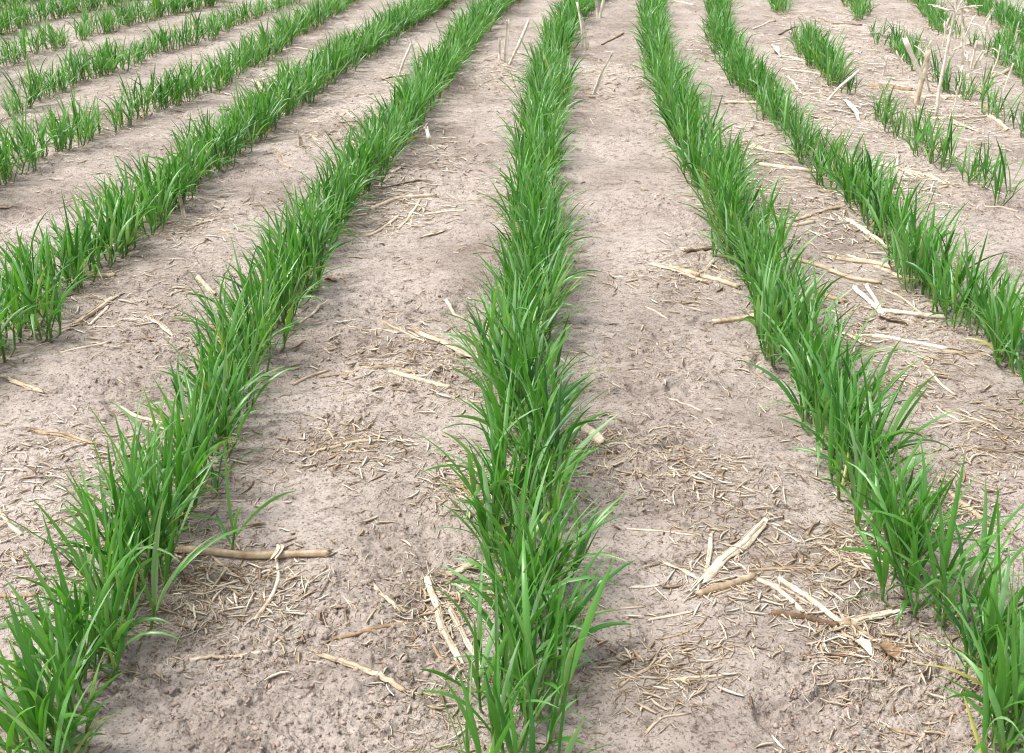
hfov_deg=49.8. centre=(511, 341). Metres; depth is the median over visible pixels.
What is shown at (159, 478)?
wheat plant
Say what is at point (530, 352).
wheat plant
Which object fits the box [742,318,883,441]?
wheat plant
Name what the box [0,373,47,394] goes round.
split stalk
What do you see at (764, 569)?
straw
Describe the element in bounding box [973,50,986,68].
stubble stem
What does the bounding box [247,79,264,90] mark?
split stalk
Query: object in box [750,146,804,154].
corn stalk
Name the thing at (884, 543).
wheat plant
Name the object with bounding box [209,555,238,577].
straw fragment
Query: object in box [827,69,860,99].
stubble stem
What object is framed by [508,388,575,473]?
wheat plant
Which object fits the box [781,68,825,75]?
straw
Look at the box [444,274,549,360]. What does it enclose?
wheat plant
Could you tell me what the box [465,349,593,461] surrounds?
wheat plant
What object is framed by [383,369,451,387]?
corn stalk
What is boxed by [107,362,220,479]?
wheat plant
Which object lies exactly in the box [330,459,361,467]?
straw fragment
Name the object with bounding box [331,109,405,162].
wheat plant
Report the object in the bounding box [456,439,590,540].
wheat plant
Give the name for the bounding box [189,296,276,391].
wheat plant
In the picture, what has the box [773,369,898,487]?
wheat plant
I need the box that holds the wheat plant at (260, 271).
[224,226,303,330]
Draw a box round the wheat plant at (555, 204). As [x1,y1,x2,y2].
[512,181,589,240]
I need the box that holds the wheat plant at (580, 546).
[460,476,610,596]
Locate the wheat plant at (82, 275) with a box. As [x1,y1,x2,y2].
[38,237,98,292]
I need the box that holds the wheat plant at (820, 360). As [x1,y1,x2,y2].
[796,342,857,412]
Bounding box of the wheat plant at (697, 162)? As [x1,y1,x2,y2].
[670,122,727,188]
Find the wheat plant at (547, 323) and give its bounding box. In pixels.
[467,276,568,366]
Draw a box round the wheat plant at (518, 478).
[423,413,576,540]
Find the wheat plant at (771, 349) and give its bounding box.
[749,286,821,368]
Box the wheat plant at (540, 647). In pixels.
[418,544,594,687]
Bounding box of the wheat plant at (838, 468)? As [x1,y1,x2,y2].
[820,375,902,501]
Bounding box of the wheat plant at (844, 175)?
[820,152,896,210]
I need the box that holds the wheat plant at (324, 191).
[286,158,354,234]
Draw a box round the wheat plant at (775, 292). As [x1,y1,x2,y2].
[743,254,827,331]
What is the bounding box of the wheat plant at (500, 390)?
[455,332,577,437]
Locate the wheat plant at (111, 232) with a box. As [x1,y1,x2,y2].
[48,173,141,269]
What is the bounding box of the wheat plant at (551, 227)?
[480,183,579,247]
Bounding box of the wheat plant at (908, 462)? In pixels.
[818,418,932,525]
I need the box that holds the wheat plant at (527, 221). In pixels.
[500,208,576,241]
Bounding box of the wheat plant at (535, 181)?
[500,163,551,212]
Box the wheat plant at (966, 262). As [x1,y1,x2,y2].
[943,228,1023,325]
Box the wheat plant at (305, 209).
[289,178,346,256]
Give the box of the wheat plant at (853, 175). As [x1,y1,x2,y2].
[828,154,896,205]
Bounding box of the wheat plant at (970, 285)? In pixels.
[918,245,993,327]
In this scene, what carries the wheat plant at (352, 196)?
on the soil ground
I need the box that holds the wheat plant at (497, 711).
[411,635,612,752]
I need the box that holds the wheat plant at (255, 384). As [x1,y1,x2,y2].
[150,325,295,414]
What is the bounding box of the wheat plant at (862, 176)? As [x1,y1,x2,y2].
[839,149,885,212]
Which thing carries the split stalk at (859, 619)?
on the soil ground
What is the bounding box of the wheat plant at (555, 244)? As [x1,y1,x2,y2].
[519,230,574,283]
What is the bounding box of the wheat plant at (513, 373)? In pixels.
[468,314,590,451]
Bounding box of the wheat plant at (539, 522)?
[464,456,625,607]
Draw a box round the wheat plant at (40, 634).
[0,576,114,751]
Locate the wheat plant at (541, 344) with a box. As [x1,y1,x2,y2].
[511,306,600,400]
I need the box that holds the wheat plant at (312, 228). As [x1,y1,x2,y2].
[271,187,332,246]
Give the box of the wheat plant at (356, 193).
[320,156,374,211]
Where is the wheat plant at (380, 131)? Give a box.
[347,98,395,165]
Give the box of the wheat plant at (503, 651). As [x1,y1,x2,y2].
[418,572,553,712]
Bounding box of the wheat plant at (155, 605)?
[0,500,215,651]
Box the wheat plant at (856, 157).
[823,133,902,187]
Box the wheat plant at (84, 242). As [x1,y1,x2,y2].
[37,219,122,276]
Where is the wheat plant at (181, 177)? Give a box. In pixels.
[145,139,210,209]
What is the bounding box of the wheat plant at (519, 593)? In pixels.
[467,544,589,639]
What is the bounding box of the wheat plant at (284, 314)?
[229,225,349,325]
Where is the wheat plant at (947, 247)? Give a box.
[897,211,1012,298]
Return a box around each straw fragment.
[0,562,25,563]
[3,468,26,471]
[26,516,71,532]
[86,326,118,326]
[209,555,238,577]
[210,499,247,501]
[271,636,300,645]
[301,442,331,460]
[314,427,334,440]
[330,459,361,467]
[347,450,374,452]
[394,644,422,650]
[419,370,439,376]
[429,641,461,665]
[608,443,643,453]
[630,584,660,587]
[643,712,690,737]
[647,609,694,619]
[654,425,677,428]
[655,471,697,475]
[655,618,706,639]
[693,479,699,498]
[696,656,732,662]
[711,583,756,595]
[717,645,755,654]
[771,525,802,543]
[772,532,791,543]
[836,677,882,682]
[879,624,892,657]
[918,724,931,743]
[931,417,967,427]
[936,405,958,419]
[958,446,1009,460]
[967,426,977,439]
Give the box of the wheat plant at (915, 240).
[885,209,954,288]
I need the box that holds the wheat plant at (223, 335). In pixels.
[196,302,282,382]
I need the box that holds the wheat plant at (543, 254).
[493,232,604,291]
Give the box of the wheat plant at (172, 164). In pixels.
[114,149,194,205]
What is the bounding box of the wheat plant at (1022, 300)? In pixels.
[966,269,1023,335]
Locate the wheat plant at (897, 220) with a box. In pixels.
[868,171,926,240]
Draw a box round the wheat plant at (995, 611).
[913,545,1023,708]
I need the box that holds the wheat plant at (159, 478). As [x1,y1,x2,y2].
[73,391,235,519]
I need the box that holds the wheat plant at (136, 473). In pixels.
[37,410,181,548]
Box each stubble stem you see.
[178,190,186,217]
[297,129,302,144]
[398,43,411,76]
[423,123,431,145]
[498,38,500,59]
[503,19,509,62]
[508,20,529,64]
[576,2,583,50]
[581,14,589,49]
[592,54,616,94]
[595,0,598,17]
[599,0,604,17]
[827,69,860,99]
[857,136,861,165]
[893,152,897,189]
[902,36,930,105]
[961,24,965,64]
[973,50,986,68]
[983,7,993,21]
[1010,22,1019,47]
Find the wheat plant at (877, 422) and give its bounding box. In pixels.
[827,387,903,458]
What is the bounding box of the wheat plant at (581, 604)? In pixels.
[448,532,636,672]
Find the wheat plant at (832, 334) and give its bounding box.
[755,285,874,375]
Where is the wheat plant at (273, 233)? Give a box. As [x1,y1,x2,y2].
[257,201,312,295]
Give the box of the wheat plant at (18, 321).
[0,271,69,341]
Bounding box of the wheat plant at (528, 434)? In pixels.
[508,400,590,484]
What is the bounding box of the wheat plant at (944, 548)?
[857,451,1023,625]
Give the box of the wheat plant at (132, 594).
[31,467,185,613]
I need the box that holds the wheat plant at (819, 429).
[782,363,883,468]
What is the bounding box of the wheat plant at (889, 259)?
[859,189,946,269]
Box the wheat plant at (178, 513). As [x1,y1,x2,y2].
[57,465,207,582]
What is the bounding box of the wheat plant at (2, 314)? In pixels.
[0,253,47,361]
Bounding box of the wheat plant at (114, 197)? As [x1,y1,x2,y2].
[95,181,148,233]
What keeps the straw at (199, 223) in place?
on the soil ground
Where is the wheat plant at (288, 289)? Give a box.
[244,253,323,323]
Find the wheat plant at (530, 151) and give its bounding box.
[498,122,549,177]
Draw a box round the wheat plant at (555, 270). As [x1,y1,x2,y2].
[495,221,596,316]
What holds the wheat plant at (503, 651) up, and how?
on the soil ground
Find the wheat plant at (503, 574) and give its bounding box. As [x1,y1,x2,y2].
[440,507,566,615]
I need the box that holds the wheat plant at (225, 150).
[177,107,261,171]
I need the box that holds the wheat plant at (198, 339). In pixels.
[165,312,275,405]
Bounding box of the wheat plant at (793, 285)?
[731,246,817,332]
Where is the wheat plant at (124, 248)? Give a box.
[94,196,153,260]
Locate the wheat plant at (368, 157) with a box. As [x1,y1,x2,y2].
[344,119,417,191]
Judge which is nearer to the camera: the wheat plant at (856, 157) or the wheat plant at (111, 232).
the wheat plant at (111, 232)
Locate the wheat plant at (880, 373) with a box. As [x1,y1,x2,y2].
[776,325,925,426]
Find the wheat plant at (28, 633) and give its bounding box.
[0,585,134,718]
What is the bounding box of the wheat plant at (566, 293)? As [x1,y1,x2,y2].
[496,252,594,337]
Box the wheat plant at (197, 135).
[161,114,237,170]
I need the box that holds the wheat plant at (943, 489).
[869,450,963,543]
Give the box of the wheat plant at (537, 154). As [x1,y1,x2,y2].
[501,130,563,181]
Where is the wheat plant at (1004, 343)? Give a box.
[966,287,1023,355]
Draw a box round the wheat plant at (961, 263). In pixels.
[906,226,1000,310]
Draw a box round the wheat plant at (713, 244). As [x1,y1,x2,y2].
[704,224,725,256]
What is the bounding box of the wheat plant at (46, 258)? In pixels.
[0,226,75,299]
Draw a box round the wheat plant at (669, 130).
[647,91,690,147]
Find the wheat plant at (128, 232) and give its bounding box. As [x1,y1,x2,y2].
[75,171,164,254]
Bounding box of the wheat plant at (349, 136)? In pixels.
[308,123,382,177]
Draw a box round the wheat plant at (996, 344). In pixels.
[929,267,1023,368]
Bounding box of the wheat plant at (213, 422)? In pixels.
[157,401,227,475]
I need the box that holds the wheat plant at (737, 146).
[681,113,764,184]
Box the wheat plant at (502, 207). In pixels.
[475,162,565,231]
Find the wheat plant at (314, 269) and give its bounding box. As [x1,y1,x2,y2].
[254,233,343,307]
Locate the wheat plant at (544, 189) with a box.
[518,170,591,219]
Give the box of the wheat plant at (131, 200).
[88,172,149,228]
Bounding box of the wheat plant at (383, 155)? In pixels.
[355,105,417,177]
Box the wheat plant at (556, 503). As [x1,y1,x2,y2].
[500,479,619,576]
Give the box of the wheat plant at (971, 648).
[917,573,1023,688]
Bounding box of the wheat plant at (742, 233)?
[726,207,780,273]
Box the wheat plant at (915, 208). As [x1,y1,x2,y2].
[885,173,960,239]
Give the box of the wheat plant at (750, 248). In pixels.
[724,225,786,277]
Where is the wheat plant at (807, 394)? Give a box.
[779,357,864,424]
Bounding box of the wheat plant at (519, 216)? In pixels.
[469,163,558,235]
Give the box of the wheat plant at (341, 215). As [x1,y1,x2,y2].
[315,182,368,242]
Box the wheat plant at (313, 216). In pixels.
[237,180,362,265]
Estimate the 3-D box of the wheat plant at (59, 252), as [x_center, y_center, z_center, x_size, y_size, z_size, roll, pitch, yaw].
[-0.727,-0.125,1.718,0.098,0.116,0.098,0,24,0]
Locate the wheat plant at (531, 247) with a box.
[504,205,589,299]
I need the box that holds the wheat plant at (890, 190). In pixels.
[856,169,925,244]
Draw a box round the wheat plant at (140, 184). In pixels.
[116,158,189,209]
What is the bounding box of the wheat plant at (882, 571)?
[842,497,1023,626]
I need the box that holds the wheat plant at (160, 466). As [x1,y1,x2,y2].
[101,423,216,524]
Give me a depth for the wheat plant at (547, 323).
1.44 m
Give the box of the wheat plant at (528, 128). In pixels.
[517,100,569,162]
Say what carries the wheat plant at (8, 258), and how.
on the soil ground
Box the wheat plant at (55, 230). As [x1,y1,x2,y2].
[49,217,96,273]
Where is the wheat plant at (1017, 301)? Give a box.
[960,270,1023,362]
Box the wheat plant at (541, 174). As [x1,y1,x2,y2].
[509,154,575,201]
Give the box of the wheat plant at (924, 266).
[911,230,956,294]
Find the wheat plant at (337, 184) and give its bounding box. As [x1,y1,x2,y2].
[296,149,365,231]
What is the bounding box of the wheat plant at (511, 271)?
[477,231,583,298]
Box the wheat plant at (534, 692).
[481,634,594,752]
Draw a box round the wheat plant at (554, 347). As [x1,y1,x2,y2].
[471,318,570,411]
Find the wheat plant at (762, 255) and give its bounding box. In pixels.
[714,234,825,299]
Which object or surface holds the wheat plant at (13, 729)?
on the soil ground
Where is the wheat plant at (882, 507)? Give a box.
[835,436,1010,592]
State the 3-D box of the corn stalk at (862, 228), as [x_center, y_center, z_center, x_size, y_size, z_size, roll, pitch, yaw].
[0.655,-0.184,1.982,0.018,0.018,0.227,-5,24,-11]
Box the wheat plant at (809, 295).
[751,257,857,349]
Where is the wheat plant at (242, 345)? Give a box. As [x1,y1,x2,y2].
[195,297,288,377]
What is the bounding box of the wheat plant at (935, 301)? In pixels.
[925,251,986,313]
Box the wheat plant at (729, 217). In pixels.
[692,176,790,253]
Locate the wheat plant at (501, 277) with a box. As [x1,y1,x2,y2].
[464,253,549,317]
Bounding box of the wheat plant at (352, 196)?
[308,163,373,216]
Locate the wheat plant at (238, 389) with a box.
[176,336,276,439]
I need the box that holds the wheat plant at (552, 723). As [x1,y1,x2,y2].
[477,620,585,749]
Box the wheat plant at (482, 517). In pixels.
[429,465,528,556]
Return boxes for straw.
[0,508,25,535]
[0,592,44,597]
[58,339,113,353]
[87,305,109,325]
[120,406,161,424]
[175,218,216,229]
[187,568,216,584]
[189,650,271,660]
[252,559,279,620]
[274,149,290,168]
[278,47,315,51]
[291,369,330,385]
[297,298,329,323]
[307,439,383,453]
[318,371,352,377]
[327,445,377,459]
[347,325,400,332]
[364,214,399,237]
[380,320,419,338]
[397,200,420,229]
[424,209,465,214]
[443,299,465,321]
[577,605,645,616]
[601,33,623,44]
[614,676,696,680]
[617,652,670,688]
[625,527,697,536]
[644,306,669,319]
[666,529,703,536]
[668,398,702,411]
[669,674,724,680]
[674,0,694,5]
[710,585,735,596]
[739,567,818,571]
[750,19,775,29]
[767,579,811,604]
[777,55,805,61]
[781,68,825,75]
[787,76,800,91]
[806,116,833,121]
[819,18,862,25]
[827,627,855,641]
[844,253,858,258]
[879,82,905,86]
[883,288,920,311]
[926,368,956,395]
[941,473,998,488]
[942,409,999,427]
[984,205,1019,212]
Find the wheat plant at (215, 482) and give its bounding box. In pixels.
[167,369,273,498]
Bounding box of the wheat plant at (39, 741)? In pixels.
[0,648,125,752]
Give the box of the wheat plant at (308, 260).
[260,207,325,286]
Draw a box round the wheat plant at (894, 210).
[861,181,945,252]
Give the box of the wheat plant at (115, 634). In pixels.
[0,506,166,668]
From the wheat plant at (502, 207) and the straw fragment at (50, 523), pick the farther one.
the wheat plant at (502, 207)
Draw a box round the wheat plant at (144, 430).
[107,366,223,488]
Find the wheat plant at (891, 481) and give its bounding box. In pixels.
[879,449,958,559]
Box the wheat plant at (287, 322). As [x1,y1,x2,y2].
[238,289,309,351]
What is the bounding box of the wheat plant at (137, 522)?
[100,479,199,572]
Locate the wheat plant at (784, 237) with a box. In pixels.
[755,194,825,263]
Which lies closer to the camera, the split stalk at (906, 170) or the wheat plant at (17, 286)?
the wheat plant at (17, 286)
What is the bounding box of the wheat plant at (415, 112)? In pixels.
[366,82,431,143]
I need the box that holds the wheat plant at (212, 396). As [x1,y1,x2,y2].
[121,341,258,426]
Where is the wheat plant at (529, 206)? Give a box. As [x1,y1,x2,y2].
[491,186,569,229]
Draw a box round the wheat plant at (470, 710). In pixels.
[420,631,557,752]
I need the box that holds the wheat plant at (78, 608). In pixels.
[14,519,182,690]
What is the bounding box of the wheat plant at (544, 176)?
[498,153,583,206]
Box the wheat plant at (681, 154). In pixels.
[661,120,726,184]
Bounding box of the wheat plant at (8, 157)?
[0,122,27,182]
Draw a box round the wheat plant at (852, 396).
[799,354,929,463]
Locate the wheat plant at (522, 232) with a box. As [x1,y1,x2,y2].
[493,198,597,255]
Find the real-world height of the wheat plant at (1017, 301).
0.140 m
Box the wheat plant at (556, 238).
[478,205,573,265]
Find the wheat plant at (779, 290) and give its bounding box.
[743,261,819,316]
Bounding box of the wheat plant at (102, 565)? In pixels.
[43,479,252,629]
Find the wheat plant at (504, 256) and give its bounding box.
[477,205,541,298]
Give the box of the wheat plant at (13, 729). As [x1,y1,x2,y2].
[0,585,101,752]
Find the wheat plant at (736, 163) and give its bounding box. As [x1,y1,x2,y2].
[699,136,772,205]
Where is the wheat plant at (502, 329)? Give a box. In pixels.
[483,319,534,349]
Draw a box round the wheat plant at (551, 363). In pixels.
[476,298,623,420]
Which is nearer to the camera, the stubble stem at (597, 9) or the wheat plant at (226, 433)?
the wheat plant at (226, 433)
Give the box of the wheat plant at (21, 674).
[0,615,127,752]
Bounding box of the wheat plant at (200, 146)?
[144,112,220,187]
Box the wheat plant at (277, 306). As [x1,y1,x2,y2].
[225,256,307,332]
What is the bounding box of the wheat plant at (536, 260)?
[478,235,564,301]
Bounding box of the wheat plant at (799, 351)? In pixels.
[777,309,830,379]
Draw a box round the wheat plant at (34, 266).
[0,235,77,304]
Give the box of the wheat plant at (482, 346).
[454,293,520,351]
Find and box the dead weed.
[928,0,982,115]
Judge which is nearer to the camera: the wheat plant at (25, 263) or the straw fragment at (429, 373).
the straw fragment at (429, 373)
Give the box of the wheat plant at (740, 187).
[686,166,780,230]
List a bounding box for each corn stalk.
[84,273,118,276]
[174,544,333,559]
[195,274,218,295]
[332,621,414,639]
[364,366,420,373]
[367,193,438,210]
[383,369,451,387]
[578,419,607,450]
[660,264,741,288]
[684,246,712,252]
[687,572,759,598]
[708,313,753,324]
[724,100,758,103]
[744,571,807,614]
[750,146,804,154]
[758,162,819,172]
[759,608,838,626]
[770,220,817,228]
[775,576,849,627]
[781,254,884,284]
[794,204,846,221]
[803,286,848,302]
[821,254,908,273]
[830,618,873,638]
[842,217,890,246]
[851,282,944,319]
[854,334,947,349]
[867,84,915,90]
[870,264,908,282]
[904,168,947,184]
[910,95,974,97]
[920,185,949,190]
[938,483,989,522]
[952,113,994,117]
[987,114,1011,130]
[988,66,1017,78]
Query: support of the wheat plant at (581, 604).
on the soil ground
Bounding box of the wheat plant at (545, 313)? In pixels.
[441,259,573,341]
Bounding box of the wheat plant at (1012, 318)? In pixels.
[971,290,1023,375]
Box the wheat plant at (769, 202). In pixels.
[684,174,799,243]
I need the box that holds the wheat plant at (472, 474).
[402,402,545,526]
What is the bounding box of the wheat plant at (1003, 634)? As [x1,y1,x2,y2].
[909,562,1023,725]
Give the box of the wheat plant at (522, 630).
[490,545,589,712]
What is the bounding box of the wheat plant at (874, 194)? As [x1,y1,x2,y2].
[865,159,926,235]
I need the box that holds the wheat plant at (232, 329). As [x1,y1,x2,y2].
[183,277,260,387]
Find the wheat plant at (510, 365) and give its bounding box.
[452,330,569,419]
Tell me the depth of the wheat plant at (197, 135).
2.39 m
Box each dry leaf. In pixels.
[322,276,336,280]
[769,43,780,56]
[843,99,858,119]
[843,361,861,365]
[853,638,871,654]
[877,641,900,660]
[878,315,907,325]
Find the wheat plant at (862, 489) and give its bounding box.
[848,427,965,551]
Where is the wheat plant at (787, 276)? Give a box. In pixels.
[747,245,829,309]
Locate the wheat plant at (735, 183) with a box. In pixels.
[715,154,785,223]
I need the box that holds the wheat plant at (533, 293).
[481,233,573,340]
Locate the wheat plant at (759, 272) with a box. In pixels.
[744,253,816,317]
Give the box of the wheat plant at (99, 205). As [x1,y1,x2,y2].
[68,175,163,253]
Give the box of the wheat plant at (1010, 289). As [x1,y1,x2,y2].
[950,252,1023,342]
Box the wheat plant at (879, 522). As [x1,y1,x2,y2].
[837,437,1018,575]
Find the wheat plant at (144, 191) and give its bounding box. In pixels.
[101,154,188,228]
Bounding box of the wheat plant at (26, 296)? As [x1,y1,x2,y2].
[0,248,89,343]
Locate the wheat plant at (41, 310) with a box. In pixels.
[14,256,84,325]
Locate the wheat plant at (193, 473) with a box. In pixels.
[74,393,241,532]
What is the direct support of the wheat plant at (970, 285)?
on the soil ground
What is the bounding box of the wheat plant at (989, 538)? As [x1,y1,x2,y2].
[891,477,1023,632]
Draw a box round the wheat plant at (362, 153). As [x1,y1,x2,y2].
[337,126,389,187]
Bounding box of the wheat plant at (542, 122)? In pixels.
[494,94,572,143]
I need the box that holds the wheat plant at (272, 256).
[243,215,328,305]
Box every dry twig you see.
[874,54,887,75]
[896,50,903,75]
[914,40,931,69]
[920,60,930,90]
[940,17,948,46]
[943,22,954,54]
[949,82,958,116]
[958,65,970,90]
[960,15,975,44]
[961,2,968,31]
[964,40,977,77]
[964,53,983,94]
[969,21,993,50]
[991,45,1000,74]
[992,63,1013,91]
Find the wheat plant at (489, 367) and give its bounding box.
[452,313,576,408]
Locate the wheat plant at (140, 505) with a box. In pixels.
[55,431,214,581]
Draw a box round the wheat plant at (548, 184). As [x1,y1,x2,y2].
[514,159,565,226]
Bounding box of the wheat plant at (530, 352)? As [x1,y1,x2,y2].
[433,293,556,407]
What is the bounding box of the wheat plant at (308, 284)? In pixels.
[253,192,349,293]
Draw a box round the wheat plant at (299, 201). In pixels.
[266,175,337,229]
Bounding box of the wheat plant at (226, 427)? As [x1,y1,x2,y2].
[133,354,262,455]
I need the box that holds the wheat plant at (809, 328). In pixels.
[753,276,917,383]
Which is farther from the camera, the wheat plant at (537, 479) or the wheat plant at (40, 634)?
the wheat plant at (537, 479)
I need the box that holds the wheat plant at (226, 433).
[169,357,260,458]
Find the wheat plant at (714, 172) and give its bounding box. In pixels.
[709,149,754,198]
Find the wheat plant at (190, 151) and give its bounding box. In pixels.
[133,116,221,191]
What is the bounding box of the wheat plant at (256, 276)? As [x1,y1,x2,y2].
[239,252,323,310]
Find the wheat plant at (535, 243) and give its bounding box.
[497,210,585,271]
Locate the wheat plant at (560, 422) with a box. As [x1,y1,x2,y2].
[490,345,648,488]
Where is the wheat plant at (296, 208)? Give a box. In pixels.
[283,183,347,244]
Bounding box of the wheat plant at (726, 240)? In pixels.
[696,198,765,266]
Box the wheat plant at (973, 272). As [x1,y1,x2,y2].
[939,250,1021,336]
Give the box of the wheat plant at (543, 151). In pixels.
[531,123,582,171]
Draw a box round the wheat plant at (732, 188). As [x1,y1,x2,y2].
[682,151,768,240]
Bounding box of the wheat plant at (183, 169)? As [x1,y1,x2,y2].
[154,146,203,203]
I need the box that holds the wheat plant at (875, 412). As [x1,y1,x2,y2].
[789,340,960,481]
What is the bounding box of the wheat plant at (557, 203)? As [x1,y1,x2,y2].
[532,180,592,241]
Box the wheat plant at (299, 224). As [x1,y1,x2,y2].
[284,196,357,285]
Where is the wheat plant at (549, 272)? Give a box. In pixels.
[512,248,582,317]
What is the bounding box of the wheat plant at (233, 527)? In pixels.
[216,450,297,549]
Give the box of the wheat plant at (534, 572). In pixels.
[439,534,618,645]
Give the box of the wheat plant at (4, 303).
[0,270,35,345]
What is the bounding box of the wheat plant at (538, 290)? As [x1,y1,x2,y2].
[479,259,566,339]
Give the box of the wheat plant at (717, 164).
[697,130,746,186]
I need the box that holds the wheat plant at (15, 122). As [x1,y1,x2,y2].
[0,99,51,164]
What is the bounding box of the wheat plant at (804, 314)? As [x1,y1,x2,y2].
[751,249,870,363]
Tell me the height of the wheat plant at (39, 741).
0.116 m
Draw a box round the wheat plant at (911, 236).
[883,202,952,274]
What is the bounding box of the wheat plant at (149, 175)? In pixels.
[116,143,170,216]
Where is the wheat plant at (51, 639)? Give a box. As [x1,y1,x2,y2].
[0,605,77,700]
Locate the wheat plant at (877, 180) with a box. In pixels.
[843,156,913,224]
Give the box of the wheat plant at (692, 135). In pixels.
[656,103,739,170]
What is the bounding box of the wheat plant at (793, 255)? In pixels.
[699,208,819,275]
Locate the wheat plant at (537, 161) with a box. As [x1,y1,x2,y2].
[485,138,557,197]
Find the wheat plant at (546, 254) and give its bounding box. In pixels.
[485,232,583,320]
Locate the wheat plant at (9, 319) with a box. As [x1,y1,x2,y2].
[0,285,25,332]
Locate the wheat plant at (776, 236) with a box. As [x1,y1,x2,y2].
[725,196,799,276]
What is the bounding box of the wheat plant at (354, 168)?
[306,139,377,190]
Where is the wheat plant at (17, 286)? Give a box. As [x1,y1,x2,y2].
[0,258,50,314]
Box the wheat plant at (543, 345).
[519,322,573,384]
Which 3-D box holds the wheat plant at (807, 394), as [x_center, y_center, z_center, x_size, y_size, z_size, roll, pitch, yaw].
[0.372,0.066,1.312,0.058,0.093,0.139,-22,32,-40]
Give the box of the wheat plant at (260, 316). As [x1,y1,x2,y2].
[194,274,297,362]
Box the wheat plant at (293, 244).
[261,217,317,262]
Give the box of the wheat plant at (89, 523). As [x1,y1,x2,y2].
[0,426,180,591]
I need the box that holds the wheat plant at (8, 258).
[0,211,104,289]
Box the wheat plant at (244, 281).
[187,247,276,329]
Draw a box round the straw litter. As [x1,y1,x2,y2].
[0,0,1023,752]
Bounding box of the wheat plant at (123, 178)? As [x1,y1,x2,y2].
[81,152,160,219]
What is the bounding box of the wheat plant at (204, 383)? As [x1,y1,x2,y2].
[173,343,240,422]
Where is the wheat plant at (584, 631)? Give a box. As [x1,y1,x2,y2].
[483,530,615,728]
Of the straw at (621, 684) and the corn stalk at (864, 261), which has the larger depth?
the corn stalk at (864, 261)
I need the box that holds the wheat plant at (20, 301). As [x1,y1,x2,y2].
[2,260,45,328]
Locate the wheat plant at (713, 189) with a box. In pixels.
[691,138,759,195]
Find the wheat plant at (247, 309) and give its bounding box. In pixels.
[196,275,289,354]
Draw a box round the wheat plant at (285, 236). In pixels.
[232,194,306,257]
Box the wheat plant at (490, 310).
[442,264,548,376]
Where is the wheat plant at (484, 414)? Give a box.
[440,355,584,450]
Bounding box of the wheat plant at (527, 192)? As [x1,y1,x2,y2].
[499,156,543,220]
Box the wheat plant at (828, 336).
[757,300,865,395]
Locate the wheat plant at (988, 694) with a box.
[953,612,1023,752]
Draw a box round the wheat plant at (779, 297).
[734,239,834,338]
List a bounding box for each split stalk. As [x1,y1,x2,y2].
[0,202,17,207]
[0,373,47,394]
[24,428,105,445]
[54,291,123,328]
[141,316,175,338]
[211,91,235,96]
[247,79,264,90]
[304,135,319,140]
[308,647,420,696]
[337,111,355,117]
[368,582,407,613]
[374,72,410,81]
[377,178,430,188]
[382,163,408,175]
[408,327,479,359]
[416,229,446,238]
[423,560,467,673]
[426,559,481,579]
[438,597,484,677]
[441,479,479,488]
[645,261,711,281]
[659,557,713,586]
[689,514,781,591]
[692,259,715,275]
[701,528,714,585]
[826,326,870,346]
[833,606,919,630]
[881,161,930,178]
[927,116,981,132]
[931,348,992,355]
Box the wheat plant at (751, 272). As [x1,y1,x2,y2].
[730,229,824,303]
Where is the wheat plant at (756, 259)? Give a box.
[707,201,791,290]
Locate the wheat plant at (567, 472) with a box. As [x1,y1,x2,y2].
[483,418,597,517]
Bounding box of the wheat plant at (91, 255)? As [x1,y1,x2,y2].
[26,190,109,289]
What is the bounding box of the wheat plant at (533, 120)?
[498,103,558,152]
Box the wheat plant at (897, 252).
[867,213,941,292]
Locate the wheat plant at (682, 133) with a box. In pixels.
[665,108,712,168]
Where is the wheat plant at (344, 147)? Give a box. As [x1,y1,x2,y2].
[321,129,400,182]
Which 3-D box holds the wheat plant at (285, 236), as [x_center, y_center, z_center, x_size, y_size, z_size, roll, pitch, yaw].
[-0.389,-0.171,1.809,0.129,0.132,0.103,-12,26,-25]
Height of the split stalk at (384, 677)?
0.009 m
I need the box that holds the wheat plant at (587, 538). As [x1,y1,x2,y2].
[497,479,630,584]
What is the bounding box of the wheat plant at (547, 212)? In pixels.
[500,184,587,248]
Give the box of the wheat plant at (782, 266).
[738,238,817,287]
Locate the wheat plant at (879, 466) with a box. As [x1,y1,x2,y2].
[832,415,945,509]
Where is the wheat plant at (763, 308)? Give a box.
[737,254,841,354]
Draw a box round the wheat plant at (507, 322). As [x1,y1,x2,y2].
[455,277,564,387]
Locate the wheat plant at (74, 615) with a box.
[0,566,145,688]
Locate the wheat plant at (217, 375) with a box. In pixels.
[145,341,280,426]
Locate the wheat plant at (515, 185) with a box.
[503,160,569,200]
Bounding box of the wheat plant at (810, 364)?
[778,326,874,402]
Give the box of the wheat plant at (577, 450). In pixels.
[418,370,619,520]
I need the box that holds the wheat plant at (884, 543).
[861,480,1014,587]
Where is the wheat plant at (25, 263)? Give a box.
[0,230,71,313]
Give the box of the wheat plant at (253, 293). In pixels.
[171,258,297,348]
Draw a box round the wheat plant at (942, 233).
[883,199,1003,283]
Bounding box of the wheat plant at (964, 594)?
[903,548,1022,674]
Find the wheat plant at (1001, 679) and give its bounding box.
[933,561,1023,752]
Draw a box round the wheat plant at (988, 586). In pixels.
[914,533,1023,662]
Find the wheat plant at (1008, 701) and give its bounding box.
[934,551,1023,742]
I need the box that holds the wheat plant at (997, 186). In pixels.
[974,139,1023,205]
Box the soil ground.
[0,0,1023,752]
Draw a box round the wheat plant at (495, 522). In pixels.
[420,437,610,573]
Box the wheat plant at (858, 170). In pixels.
[848,149,893,201]
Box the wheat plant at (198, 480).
[110,390,241,513]
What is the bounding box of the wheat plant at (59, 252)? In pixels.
[11,221,74,287]
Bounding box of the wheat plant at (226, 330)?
[188,298,251,363]

